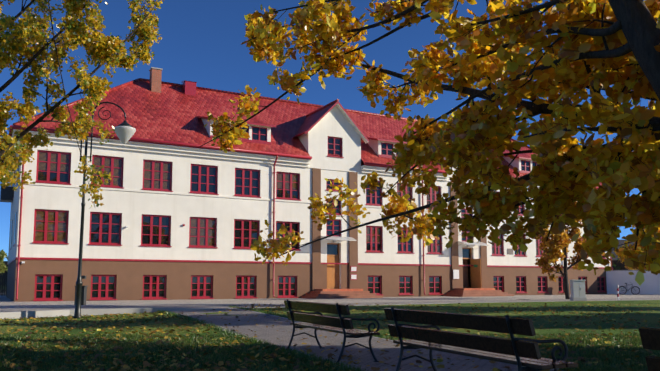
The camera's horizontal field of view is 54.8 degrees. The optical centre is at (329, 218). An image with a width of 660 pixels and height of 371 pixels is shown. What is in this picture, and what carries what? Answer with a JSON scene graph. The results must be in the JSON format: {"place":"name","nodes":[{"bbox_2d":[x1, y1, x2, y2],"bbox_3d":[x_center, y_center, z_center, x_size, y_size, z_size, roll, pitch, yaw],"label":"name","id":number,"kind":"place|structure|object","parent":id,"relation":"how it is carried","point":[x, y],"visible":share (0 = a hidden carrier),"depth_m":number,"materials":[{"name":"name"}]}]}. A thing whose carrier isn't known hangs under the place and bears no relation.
{"place":"outdoors","nodes":[
{"label":"outdoors","id":0,"kind":"place"},
{"bbox_2d":[0,273,6,295],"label":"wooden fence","id":1,"kind":"object","parent":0,"point":[3,279],"visible":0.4,"depth_m":46.26,"materials":[{"name":"brown wood"}]},
{"bbox_2d":[0,0,163,207],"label":"lime tree","id":2,"kind":"object","parent":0,"point":[76,33],"depth_m":15.82,"materials":[{"name":"yellow plant"}]},
{"bbox_2d":[0,67,612,301],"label":"school building","id":3,"kind":"structure","parent":0,"point":[179,214],"depth_m":41.13,"materials":[{"name":"paint"}]},
{"bbox_2d":[0,0,657,260],"label":"sky","id":4,"kind":"structure","parent":0,"point":[201,41],"materials":[{"name":"blue"}]},
{"bbox_2d":[0,285,659,370],"bbox_3d":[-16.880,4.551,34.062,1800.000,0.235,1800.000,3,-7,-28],"label":"lawn","id":5,"kind":"structure","parent":0,"point":[651,319],"depth_m":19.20,"materials":[{"name":"green plant"}]},
{"bbox_2d":[0,249,7,272],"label":"tree foliage","id":6,"kind":"object","parent":5,"relation":"on","point":[3,254],"depth_m":147.76,"materials":[{"name":"green plant"}]},
{"bbox_2d":[73,102,135,317],"bbox_3d":[-8.059,-0.381,22.849,2.031,7.791,0.776,-1,-6,7],"label":"street lamp","id":7,"kind":"object","parent":5,"relation":"on","point":[124,131],"visible":0.92,"depth_m":22.71,"materials":[{"name":"metal"}]},
{"bbox_2d":[0,303,659,370],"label":"fallen leaves","id":8,"kind":"object","parent":5,"relation":"on","point":[126,367],"visible":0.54,"depth_m":13.01,"materials":[{"name":"yellow plant"}]},
{"bbox_2d":[614,193,659,269],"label":"tree","id":9,"kind":"object","parent":5,"relation":"on","point":[640,249],"depth_m":60.51,"materials":[{"name":"yellow plant"}]},
{"bbox_2d":[639,327,659,370],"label":"park bench","id":10,"kind":"object","parent":5,"relation":"on","point":[650,338],"visible":1,"depth_m":4.74,"materials":[{"name":"black wood"}]},
{"bbox_2d":[0,291,659,318],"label":"forecourt pavement","id":11,"kind":"structure","parent":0,"point":[9,309],"depth_m":32.69,"materials":[{"name":"concrete"}]},
{"bbox_2d":[525,184,604,298],"bbox_3d":[14.597,0.857,39.775,5.382,8.682,4.114,8,-9,-53],"label":"young maple","id":12,"kind":"object","parent":11,"relation":"on","point":[552,253],"depth_m":39.56,"materials":[{"name":"yellow plant"}]},
{"bbox_2d":[569,280,586,300],"bbox_3d":[13.972,4.012,35.927,0.800,1.180,0.400,1,-6,-9],"label":"cable cabinet","id":13,"kind":"object","parent":11,"relation":"on","point":[577,290],"visible":1,"depth_m":35.77,"materials":[{"name":"metal"}]},
{"bbox_2d":[617,284,619,299],"bbox_3d":[17.282,4.381,38.258,0.180,0.910,0.180,3,-7,-28],"label":"bollard","id":14,"kind":"object","parent":11,"relation":"on","point":[618,292],"visible":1,"depth_m":38.21,"materials":[{"name":"metal"}]},
{"bbox_2d":[619,283,639,293],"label":"bicycle","id":15,"kind":"object","parent":11,"relation":"on","point":[626,290],"visible":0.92,"depth_m":55.56,"materials":[{"name":"black metal"}]},
{"bbox_2d":[606,240,659,294],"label":"yard wall","id":16,"kind":"structure","parent":11,"relation":"on","point":[650,284],"depth_m":55.64,"materials":[{"name":"paint"}]},
{"bbox_2d":[168,309,563,370],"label":"park path","id":17,"kind":"structure","parent":0,"point":[273,334],"depth_m":12.64,"materials":[{"name":"concrete"}]},
{"bbox_2d":[284,299,379,361],"bbox_3d":[-0.031,1.887,11.024,0.802,0.949,2.850,2,-6,-23],"label":"park bench","id":18,"kind":"object","parent":17,"relation":"on","point":[324,323],"depth_m":10.47,"materials":[{"name":"brown wood"}]},
{"bbox_2d":[384,307,577,370],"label":"park bench","id":19,"kind":"object","parent":17,"relation":"on","point":[497,349],"depth_m":6.80,"materials":[{"name":"brown wood"}]},
{"bbox_2d":[198,0,659,285],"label":"oak tree","id":20,"kind":"object","parent":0,"point":[494,208],"depth_m":8.77,"materials":[{"name":"yellow plant"}]},
{"bbox_2d":[612,259,637,269],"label":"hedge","id":21,"kind":"object","parent":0,"point":[619,263],"depth_m":68.76,"materials":[{"name":"green plant"}]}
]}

